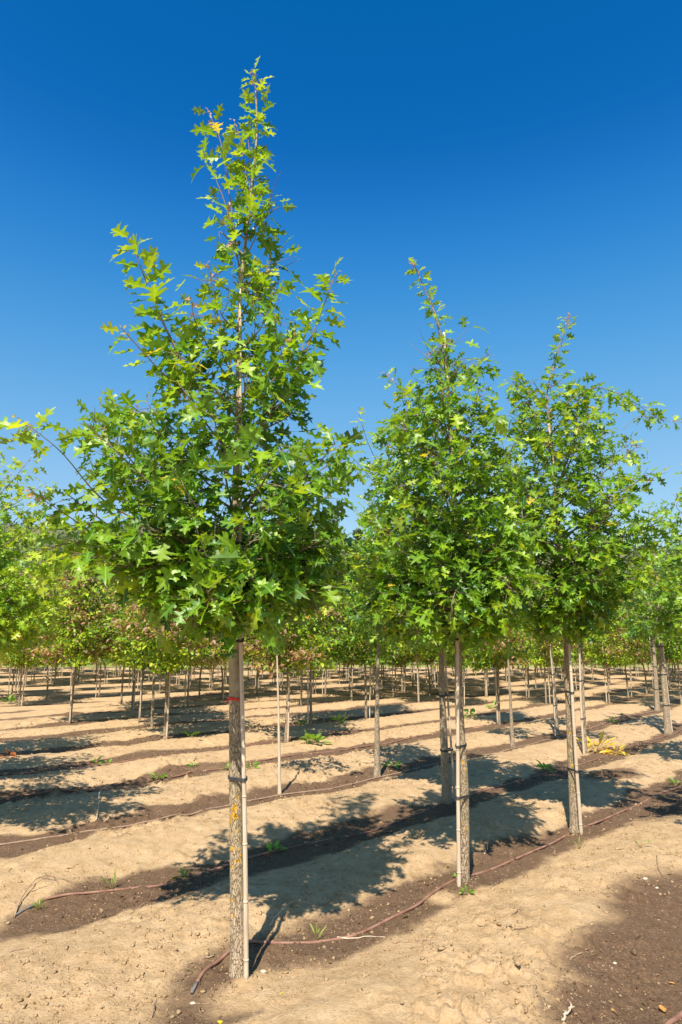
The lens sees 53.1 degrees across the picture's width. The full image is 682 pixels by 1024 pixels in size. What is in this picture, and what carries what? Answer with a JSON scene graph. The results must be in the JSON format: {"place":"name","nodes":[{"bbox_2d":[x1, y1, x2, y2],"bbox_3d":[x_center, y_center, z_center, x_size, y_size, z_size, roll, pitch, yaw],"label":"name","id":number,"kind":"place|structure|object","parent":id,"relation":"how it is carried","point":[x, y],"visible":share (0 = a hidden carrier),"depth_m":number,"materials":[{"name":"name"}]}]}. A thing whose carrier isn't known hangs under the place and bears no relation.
{"place":"outdoors","nodes":[
{"label":"outdoors","id":0,"kind":"place"},
{"bbox_2d":[1,525,678,602],"bbox_3d":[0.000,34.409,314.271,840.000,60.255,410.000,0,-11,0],"label":"hills","id":1,"kind":"structure","parent":0,"point":[57,531],"depth_m":264.12,"materials":[{"name":"green plant"}]},
{"bbox_2d":[0,521,680,599],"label":"hill scrub","id":2,"kind":"object","parent":1,"relation":"on","point":[59,535],"visible":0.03,"depth_m":266.13,"materials":[{"name":"green plant"}]},
{"bbox_2d":[352,528,362,539],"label":"hill tree","id":3,"kind":"object","parent":1,"relation":"on","point":[358,530],"visible":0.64,"depth_m":287.62,"materials":[{"name":"green plant"}]},
{"bbox_2d":[0,658,681,1023],"bbox_3d":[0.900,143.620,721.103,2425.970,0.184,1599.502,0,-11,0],"label":"ground","id":4,"kind":"structure","parent":0,"point":[461,977],"depth_m":5.62,"materials":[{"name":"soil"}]},
{"bbox_2d":[0,749,15,757],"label":"wilted weed","id":5,"kind":"object","parent":4,"relation":"on","point":[11,753],"visible":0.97,"depth_m":10.24,"materials":[{"name":"brown plant"}]},
{"bbox_2d":[1,694,16,701],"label":"weed","id":6,"kind":"object","parent":4,"relation":"on","point":[10,698],"visible":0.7,"depth_m":21.27,"materials":[{"name":"green plant"}]},
{"bbox_2d":[0,657,31,693],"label":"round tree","id":7,"kind":"object","parent":4,"relation":"on","point":[16,677],"visible":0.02,"depth_m":24.89,"materials":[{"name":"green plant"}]},
{"bbox_2d":[1,595,35,696],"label":"round tree","id":8,"kind":"object","parent":4,"relation":"on","point":[13,675],"depth_m":23.20,"materials":[{"name":"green plant"}]},
{"bbox_2d":[0,539,43,660],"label":"oak tree","id":9,"kind":"object","parent":4,"relation":"on","point":[16,587],"visible":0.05,"depth_m":8.33,"materials":[{"name":"green plant"}]},
{"bbox_2d":[0,523,47,657],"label":"oak tree","id":10,"kind":"object","parent":4,"relation":"on","point":[19,646],"visible":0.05,"depth_m":10.71,"materials":[{"name":"green plant"}]},
{"bbox_2d":[21,653,26,705],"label":"thin stake","id":11,"kind":"object","parent":4,"relation":"on","point":[24,680],"visible":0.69,"depth_m":19.78,"materials":[{"name":"brown wood"}]},
{"bbox_2d":[0,586,58,705],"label":"round tree","id":12,"kind":"object","parent":4,"relation":"on","point":[21,660],"visible":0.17,"depth_m":19.80,"materials":[{"name":"green plant"}]},
{"bbox_2d":[29,898,43,909],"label":"grass tuft","id":13,"kind":"object","parent":4,"relation":"on","point":[37,906],"visible":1,"depth_m":4.57,"materials":[{"name":"green plant"}]},
{"bbox_2d":[0,446,89,664],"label":"oak tree","id":14,"kind":"object","parent":4,"relation":"on","point":[18,617],"visible":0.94,"depth_m":6.35,"materials":[{"name":"green plant"}]},
{"bbox_2d":[13,875,76,917],"bbox_3d":[-2.125,2.630,4.740,0.235,0.135,0.543,-5,-12,23],"label":"twig","id":15,"kind":"object","parent":4,"relation":"on","point":[30,885],"visible":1,"depth_m":4.81,"materials":[{"name":"brown wood"}]},
{"bbox_2d":[29,584,76,699],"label":"round tree","id":16,"kind":"object","parent":4,"relation":"on","point":[49,590],"visible":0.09,"depth_m":21.86,"materials":[{"name":"green plant"}]},
{"bbox_2d":[69,633,75,723],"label":"thin stake","id":17,"kind":"object","parent":4,"relation":"on","point":[71,692],"visible":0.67,"depth_m":15.42,"materials":[{"name":"brown wood"}]},
{"bbox_2d":[22,557,130,722],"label":"round tree","id":18,"kind":"object","parent":4,"relation":"on","point":[83,632],"visible":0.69,"depth_m":15.63,"materials":[{"name":"green plant"}]},
{"bbox_2d":[66,591,119,697],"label":"round tree","id":19,"kind":"object","parent":4,"relation":"on","point":[100,601],"visible":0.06,"depth_m":22.94,"materials":[{"name":"green plant"}]},
{"bbox_2d":[99,583,118,683],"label":"round tree","id":20,"kind":"object","parent":4,"relation":"on","point":[107,599],"visible":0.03,"depth_m":31.78,"materials":[{"name":"green plant"}]},
{"bbox_2d":[100,868,118,888],"bbox_3d":[-1.682,2.644,4.910,0.118,0.147,0.182,-2,-11,9],"label":"grass tuft","id":21,"kind":"object","parent":4,"relation":"on","point":[114,878],"visible":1,"depth_m":4.92,"materials":[{"name":"green plant"}]},
{"bbox_2d":[88,579,131,705],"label":"round tree","id":22,"kind":"object","parent":4,"relation":"on","point":[121,699],"visible":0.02,"depth_m":19.14,"materials":[{"name":"green plant"}]},
{"bbox_2d":[94,581,138,710],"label":"round tree","id":23,"kind":"object","parent":4,"relation":"on","point":[132,698],"visible":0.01,"depth_m":18.23,"materials":[{"name":"green plant"}]},
{"bbox_2d":[133,669,136,709],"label":"thin stake","id":24,"kind":"object","parent":4,"relation":"on","point":[135,682],"visible":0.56,"depth_m":18.18,"materials":[{"name":"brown wood"}]},
{"bbox_2d":[86,542,194,717],"bbox_3d":[-4.755,2.867,16.991,2.960,4.594,2.907,6,-13,-28],"label":"round tree","id":25,"kind":"object","parent":4,"relation":"on","point":[119,654],"visible":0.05,"depth_m":16.45,"materials":[{"name":"green plant"}]},
{"bbox_2d":[139,670,141,717],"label":"thin stake","id":26,"kind":"object","parent":4,"relation":"on","point":[140,695],"visible":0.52,"depth_m":16.52,"materials":[{"name":"brown wood"}]},
{"bbox_2d":[97,580,212,727],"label":"round tree","id":27,"kind":"object","parent":4,"relation":"on","point":[125,645],"visible":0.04,"depth_m":14.51,"materials":[{"name":"green plant"}]},
{"bbox_2d":[88,528,228,738],"bbox_3d":[-3.151,2.214,12.883,2.930,4.224,2.877,-11,-15,43],"label":"round tree","id":28,"kind":"object","parent":4,"relation":"on","point":[168,663],"visible":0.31,"depth_m":12.60,"materials":[{"name":"green plant"}]},
{"bbox_2d":[166,644,171,738],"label":"thin stake","id":29,"kind":"object","parent":4,"relation":"on","point":[168,697],"visible":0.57,"depth_m":12.61,"materials":[{"name":"brown wood"}]},
{"bbox_2d":[171,868,188,879],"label":"weed","id":30,"kind":"object","parent":4,"relation":"on","point":[182,871],"visible":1,"depth_m":5.16,"materials":[{"name":"green plant"}]},
{"bbox_2d":[0,56,369,978],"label":"oak tree","id":31,"kind":"object","parent":4,"relation":"on","point":[194,574],"visible":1,"depth_m":3.87,"materials":[{"name":"green plant"}]},
{"bbox_2d":[184,665,186,707],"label":"thin stake","id":32,"kind":"object","parent":4,"relation":"on","point":[185,689],"visible":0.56,"depth_m":19.25,"materials":[{"name":"brown wood"}]},
{"bbox_2d":[0,727,383,774],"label":"drip hose","id":33,"kind":"object","parent":4,"relation":"on","point":[155,757],"visible":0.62,"depth_m":10.08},
{"bbox_2d":[166,631,224,707],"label":"round tree","id":34,"kind":"object","parent":4,"relation":"on","point":[209,650],"visible":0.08,"depth_m":19.39,"materials":[{"name":"green plant"}]},
{"bbox_2d":[198,643,221,698],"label":"round tree","id":35,"kind":"object","parent":4,"relation":"on","point":[200,679],"depth_m":22.63,"materials":[{"name":"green plant"}]},
{"bbox_2d":[194,626,253,699],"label":"round tree","id":36,"kind":"object","parent":4,"relation":"on","point":[222,654],"visible":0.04,"depth_m":21.32,"materials":[{"name":"green plant"}]},
{"bbox_2d":[228,289,248,979],"bbox_3d":[-0.575,0.522,3.974,0.192,3.978,0.100,-8,-14,37],"label":"stake","id":37,"kind":"object","parent":4,"relation":"on","point":[244,778],"visible":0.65,"depth_m":3.75,"materials":[{"name":"brown wood"}]},
{"bbox_2d":[0,725,485,799],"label":"drip hose","id":38,"kind":"object","parent":4,"relation":"on","point":[228,767],"visible":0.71,"depth_m":9.63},
{"bbox_2d":[222,632,264,658],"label":"round tree","id":39,"kind":"object","parent":4,"relation":"on","point":[254,644],"visible":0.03,"depth_m":22.05,"materials":[{"name":"green plant"}]},
{"bbox_2d":[246,635,273,696],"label":"round tree","id":40,"kind":"object","parent":4,"relation":"on","point":[257,668],"depth_m":23.74,"materials":[{"name":"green plant"}]},
{"bbox_2d":[265,840,286,851],"bbox_3d":[-0.592,2.881,5.872,0.207,0.083,0.170,-9,-15,40],"label":"weed","id":41,"kind":"object","parent":4,"relation":"on","point":[270,845],"visible":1,"depth_m":5.87,"materials":[{"name":"green plant"}]},
{"bbox_2d":[212,589,352,742],"bbox_3d":[-1.053,2.328,12.832,2.623,4.055,2.569,-9,-14,39],"label":"round tree","id":42,"kind":"object","parent":4,"relation":"on","point":[296,653],"visible":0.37,"depth_m":12.61,"materials":[{"name":"green plant"}]},
{"bbox_2d":[287,630,291,741],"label":"thin stake","id":43,"kind":"object","parent":4,"relation":"on","point":[289,700],"visible":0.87,"depth_m":12.54,"materials":[{"name":"brown wood"}]},
{"bbox_2d":[271,585,338,704],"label":"round tree","id":44,"kind":"object","parent":4,"relation":"on","point":[302,669],"visible":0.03,"depth_m":20.42,"materials":[{"name":"green plant"}]},
{"bbox_2d":[276,580,336,793],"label":"oak tree","id":45,"kind":"object","parent":4,"relation":"on","point":[278,709],"visible":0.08,"depth_m":8.29,"materials":[{"name":"green plant"}]},
{"bbox_2d":[307,634,308,724],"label":"thin stake","id":46,"kind":"object","parent":4,"relation":"on","point":[308,694],"visible":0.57,"depth_m":15.05,"materials":[{"name":"brown wood"}]},
{"bbox_2d":[257,527,368,723],"bbox_3d":[-0.621,2.527,15.519,2.836,4.633,2.721,-3,-11,14],"label":"round tree","id":47,"kind":"object","parent":4,"relation":"on","point":[333,655],"visible":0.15,"depth_m":15.15,"materials":[{"name":"green plant"}]},
{"bbox_2d":[299,730,331,742],"bbox_3d":[-0.486,3.909,11.849,0.557,0.219,0.519,-10,-15,43],"label":"weed","id":48,"kind":"object","parent":4,"relation":"on","point":[310,736],"visible":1,"depth_m":11.78,"materials":[{"name":"green plant"}]},
{"bbox_2d":[310,923,326,939],"bbox_3d":[-0.147,2.530,4.121,0.094,0.108,0.108,-5,-12,23],"label":"grass tuft","id":49,"kind":"object","parent":4,"relation":"on","point":[315,937],"visible":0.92,"depth_m":4.12,"materials":[{"name":"green plant"}]},
{"bbox_2d":[0,709,661,845],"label":"drip hose","id":50,"kind":"object","parent":4,"relation":"on","point":[21,841],"visible":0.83,"depth_m":8.03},
{"bbox_2d":[332,712,347,722],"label":"weed","id":51,"kind":"object","parent":4,"relation":"on","point":[337,718],"visible":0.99,"depth_m":14.94,"materials":[{"name":"green plant"}]},
{"bbox_2d":[13,729,681,916],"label":"drip hose","id":52,"kind":"object","parent":4,"relation":"on","point":[118,889],"visible":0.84,"depth_m":5.82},
{"bbox_2d":[318,583,387,700],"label":"round tree","id":53,"kind":"object","parent":4,"relation":"on","point":[355,638],"visible":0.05,"depth_m":21.65,"materials":[{"name":"green plant"}]},
{"bbox_2d":[345,589,363,690],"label":"round tree","id":54,"kind":"object","parent":4,"relation":"on","point":[349,666],"visible":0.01,"depth_m":26.93,"materials":[{"name":"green plant"}]},
{"bbox_2d":[337,936,383,938],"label":"twig","id":55,"kind":"object","parent":4,"relation":"on","point":[358,937],"visible":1,"depth_m":4.13,"materials":[{"name":"brown wood"}]},
{"bbox_2d":[321,541,412,718],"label":"round tree","id":56,"kind":"object","parent":4,"relation":"on","point":[364,659],"visible":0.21,"depth_m":16.55,"materials":[{"name":"green plant"}]},
{"bbox_2d":[332,508,405,777],"bbox_3d":[0.502,1.798,9.543,1.284,3.741,1.191,0,-11,0],"label":"oak tree","id":57,"kind":"object","parent":4,"relation":"on","point":[360,625],"visible":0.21,"depth_m":9.48,"materials":[{"name":"green plant"}]},
{"bbox_2d":[369,645,371,717],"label":"thin stake","id":58,"kind":"object","parent":4,"relation":"on","point":[370,686],"visible":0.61,"depth_m":16.41,"materials":[{"name":"brown wood"}]},
{"bbox_2d":[60,658,681,664],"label":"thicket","id":59,"kind":"object","parent":4,"relation":"on","point":[448,664],"visible":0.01,"depth_m":63.39,"materials":[{"name":"green plant"}]},
{"bbox_2d":[362,640,420,697],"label":"round tree","id":60,"kind":"object","parent":4,"relation":"on","point":[400,662],"visible":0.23,"depth_m":23.01,"materials":[{"name":"green plant"}]},
{"bbox_2d":[382,761,401,768],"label":"weed","id":61,"kind":"object","parent":4,"relation":"on","point":[398,763],"visible":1,"depth_m":9.84,"materials":[{"name":"green plant"}]},
{"bbox_2d":[382,621,448,702],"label":"round tree","id":62,"kind":"object","parent":4,"relation":"on","point":[424,655],"visible":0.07,"depth_m":21.17,"materials":[{"name":"green plant"}]},
{"bbox_2d":[416,654,418,702],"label":"thin stake","id":63,"kind":"object","parent":4,"relation":"on","point":[417,679],"visible":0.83,"depth_m":21.05,"materials":[{"name":"brown wood"}]},
{"bbox_2d":[406,650,437,694],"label":"round tree","id":64,"kind":"object","parent":4,"relation":"on","point":[430,661],"visible":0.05,"depth_m":24.73,"materials":[{"name":"green plant"}]},
{"bbox_2d":[331,404,530,804],"bbox_3d":[1.100,1.010,8.048,2.335,4.679,2.080,-3,-11,14],"label":"oak tree","id":65,"kind":"object","parent":4,"relation":"on","point":[446,798],"visible":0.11,"depth_m":7.78,"materials":[{"name":"green plant"}]},
{"bbox_2d":[190,786,681,993],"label":"drip hose","id":66,"kind":"object","parent":4,"relation":"on","point":[216,962],"visible":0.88,"depth_m":4.46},
{"bbox_2d":[331,257,557,882],"bbox_3d":[0.819,0.284,5.511,1.863,5.089,1.703,0,-11,0],"label":"oak tree","id":67,"kind":"object","parent":4,"relation":"on","point":[420,592],"visible":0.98,"depth_m":5.23,"materials":[{"name":"green plant"}]},
{"bbox_2d":[438,634,455,800],"bbox_3d":[1.196,1.867,7.912,0.102,2.878,0.192,-11,-16,44],"label":"stake","id":68,"kind":"object","parent":4,"relation":"on","point":[451,748],"visible":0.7,"depth_m":7.81,"materials":[{"name":"brown wood"}]},
{"bbox_2d":[443,332,469,886],"bbox_3d":[0.902,0.601,5.370,0.093,4.339,0.163,-5,-12,23],"label":"stake","id":69,"kind":"object","parent":4,"relation":"on","point":[458,746],"visible":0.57,"depth_m":5.08,"materials":[{"name":"brown wood"}]},
{"bbox_2d":[423,641,489,670],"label":"round tree","id":70,"kind":"object","parent":4,"relation":"on","point":[451,661],"visible":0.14,"depth_m":20.24,"materials":[{"name":"green plant"}]},
{"bbox_2d":[459,884,474,893],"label":"weed","id":71,"kind":"object","parent":4,"relation":"on","point":[470,890],"visible":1,"depth_m":4.80,"materials":[{"name":"green plant"}]},
{"bbox_2d":[464,708,478,717],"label":"weed","id":72,"kind":"object","parent":4,"relation":"on","point":[472,710],"visible":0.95,"depth_m":16.33,"materials":[{"name":"green plant"}]},
{"bbox_2d":[446,627,544,724],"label":"round tree","id":73,"kind":"object","parent":4,"relation":"on","point":[498,658],"visible":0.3,"depth_m":15.17,"materials":[{"name":"green plant"}]},
{"bbox_2d":[495,651,497,724],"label":"thin stake","id":74,"kind":"object","parent":4,"relation":"on","point":[496,695],"visible":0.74,"depth_m":15.17,"materials":[{"name":"brown wood"}]},
{"bbox_2d":[487,608,533,746],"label":"oak tree","id":75,"kind":"object","parent":4,"relation":"on","point":[512,742],"visible":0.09,"depth_m":11.95,"materials":[{"name":"green plant"}]},
{"bbox_2d":[511,630,561,697],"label":"round tree","id":76,"kind":"object","parent":4,"relation":"on","point":[527,665],"visible":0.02,"depth_m":23.43,"materials":[{"name":"green plant"}]},
{"bbox_2d":[535,759,552,771],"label":"weed","id":77,"kind":"object","parent":4,"relation":"on","point":[544,766],"visible":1,"depth_m":9.52,"materials":[{"name":"green plant"}]},
{"bbox_2d":[546,648,550,704],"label":"thin stake","id":78,"kind":"object","parent":4,"relation":"on","point":[548,680],"visible":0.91,"depth_m":20.55,"materials":[{"name":"brown wood"}]},
{"bbox_2d":[524,557,573,734],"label":"oak tree","id":79,"kind":"object","parent":4,"relation":"on","point":[556,708],"visible":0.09,"depth_m":13.74,"materials":[{"name":"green plant"}]},
{"bbox_2d":[513,628,589,703],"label":"round tree","id":80,"kind":"object","parent":4,"relation":"on","point":[543,662],"visible":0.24,"depth_m":20.55,"materials":[{"name":"green plant"}]},
{"bbox_2d":[549,644,557,735],"bbox_3d":[4.261,3.087,13.810,0.100,2.784,0.216,-8,-14,35],"label":"stake","id":81,"kind":"object","parent":4,"relation":"on","point":[552,674],"visible":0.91,"depth_m":13.62,"materials":[{"name":"brown wood"}]},
{"bbox_2d":[534,631,577,693],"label":"round tree","id":82,"kind":"object","parent":4,"relation":"on","point":[558,649],"visible":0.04,"depth_m":25.11,"materials":[{"name":"green plant"}]},
{"bbox_2d":[548,424,582,834],"bbox_3d":[2.196,1.027,6.674,0.115,4.014,0.215,0,-11,0],"label":"stake","id":83,"kind":"object","parent":4,"relation":"on","point":[572,692],"visible":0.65,"depth_m":6.39,"materials":[{"name":"brown wood"}]},
{"bbox_2d":[561,1001,574,1020],"bbox_3d":[1.059,2.342,3.198,0.044,0.036,0.145,-10,-15,42],"label":"twig","id":84,"kind":"object","parent":4,"relation":"on","point":[565,1013],"visible":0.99,"depth_m":3.20,"materials":[{"name":"brown wood"}]},
{"bbox_2d":[479,312,681,832],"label":"oak tree","id":85,"kind":"object","parent":4,"relation":"on","point":[602,576],"visible":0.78,"depth_m":6.61,"materials":[{"name":"green plant"}]},
{"bbox_2d":[576,573,585,754],"bbox_3d":[3.983,2.416,11.350,0.115,3.127,0.255,-5,-12,25],"label":"stake","id":86,"kind":"object","parent":4,"relation":"on","point":[582,730],"visible":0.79,"depth_m":11.13,"materials":[{"name":"brown wood"}]},
{"bbox_2d":[559,637,602,688],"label":"round tree","id":87,"kind":"object","parent":4,"relation":"on","point":[577,657],"visible":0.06,"depth_m":27.05,"materials":[{"name":"green plant"}]},
{"bbox_2d":[544,513,624,753],"bbox_3d":[4.163,1.970,11.537,1.364,4.133,1.279,6,-13,-27],"label":"oak tree","id":88,"kind":"object","parent":4,"relation":"on","point":[583,704],"visible":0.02,"depth_m":11.32,"materials":[{"name":"green plant"}]},
{"bbox_2d":[576,730,618,752],"bbox_3d":[4.295,3.839,11.465,0.731,0.405,0.838,3,-12,-15],"label":"wilted weed","id":89,"kind":"object","parent":4,"relation":"on","point":[590,743],"visible":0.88,"depth_m":11.38,"materials":[{"name":"yellow plant"}]},
{"bbox_2d":[601,636,606,703],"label":"thin stake","id":90,"kind":"object","parent":4,"relation":"on","point":[604,677],"visible":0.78,"depth_m":20.98,"materials":[{"name":"brown wood"}]},
{"bbox_2d":[572,594,643,703],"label":"round tree","id":91,"kind":"object","parent":4,"relation":"on","point":[616,648],"visible":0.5,"depth_m":21.01,"materials":[{"name":"green plant"}]},
{"bbox_2d":[592,643,627,684],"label":"round tree","id":92,"kind":"object","parent":4,"relation":"on","point":[608,666],"depth_m":29.94,"materials":[{"name":"green plant"}]},
{"bbox_2d":[598,744,630,755],"bbox_3d":[4.470,3.925,11.133,0.554,0.250,0.604,5,-12,-23],"label":"wilted weed","id":93,"kind":"object","parent":4,"relation":"on","point":[618,752],"visible":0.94,"depth_m":11.13,"materials":[{"name":"yellow plant"}]},
{"bbox_2d":[595,599,658,697],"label":"round tree","id":94,"kind":"object","parent":4,"relation":"on","point":[635,654],"visible":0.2,"depth_m":23.17,"materials":[{"name":"green plant"}]},
{"bbox_2d":[606,593,666,693],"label":"round tree","id":95,"kind":"object","parent":4,"relation":"on","point":[644,656],"visible":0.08,"depth_m":24.98,"materials":[{"name":"green plant"}]},
{"bbox_2d":[610,502,681,734],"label":"oak tree","id":96,"kind":"object","parent":4,"relation":"on","point":[645,623],"visible":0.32,"depth_m":13.95,"materials":[{"name":"green plant"}]},
{"bbox_2d":[616,555,678,710],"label":"oak tree","id":97,"kind":"object","parent":4,"relation":"on","point":[656,697],"visible":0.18,"depth_m":18.92,"materials":[{"name":"green plant"}]},
{"bbox_2d":[648,610,658,708],"bbox_3d":[8.676,3.909,19.031,0.143,3.183,0.265,0,-11,0],"label":"stake","id":98,"kind":"object","parent":4,"relation":"on","point":[652,669],"visible":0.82,"depth_m":19.01,"materials":[{"name":"brown wood"}]},
{"bbox_2d":[627,471,681,642],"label":"oak tree","id":99,"kind":"object","parent":4,"relation":"on","point":[675,622],"visible":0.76,"depth_m":9.79,"materials":[{"name":"green plant"}]},
{"bbox_2d":[630,554,681,704],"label":"round tree","id":100,"kind":"object","parent":4,"relation":"on","point":[672,649],"visible":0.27,"depth_m":20.57,"materials":[{"name":"green plant"}]},
{"bbox_2d":[656,581,672,731],"bbox_3d":[6.514,2.893,13.882,0.138,3.186,0.137,5,-12,-26],"label":"stake","id":101,"kind":"object","parent":4,"relation":"on","point":[662,646],"visible":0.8,"depth_m":13.77,"materials":[{"name":"brown wood"}]},
{"bbox_2d":[657,472,681,609],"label":"oak tree","id":102,"kind":"object","parent":4,"relation":"on","point":[676,560],"visible":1,"depth_m":5.93,"materials":[{"name":"green plant"}]},
{"bbox_2d":[657,612,681,665],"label":"round tree","id":103,"kind":"object","parent":4,"relation":"on","point":[680,662],"visible":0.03,"depth_m":23.58,"materials":[{"name":"green plant"}]},
{"bbox_2d":[664,1011,681,1023],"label":"drip hose","id":104,"kind":"object","parent":4,"relation":"on","point":[676,1018],"visible":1,"depth_m":3.19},
{"bbox_2d":[0,0,681,554],"label":"sky","id":105,"kind":"structure","parent":0,"point":[526,155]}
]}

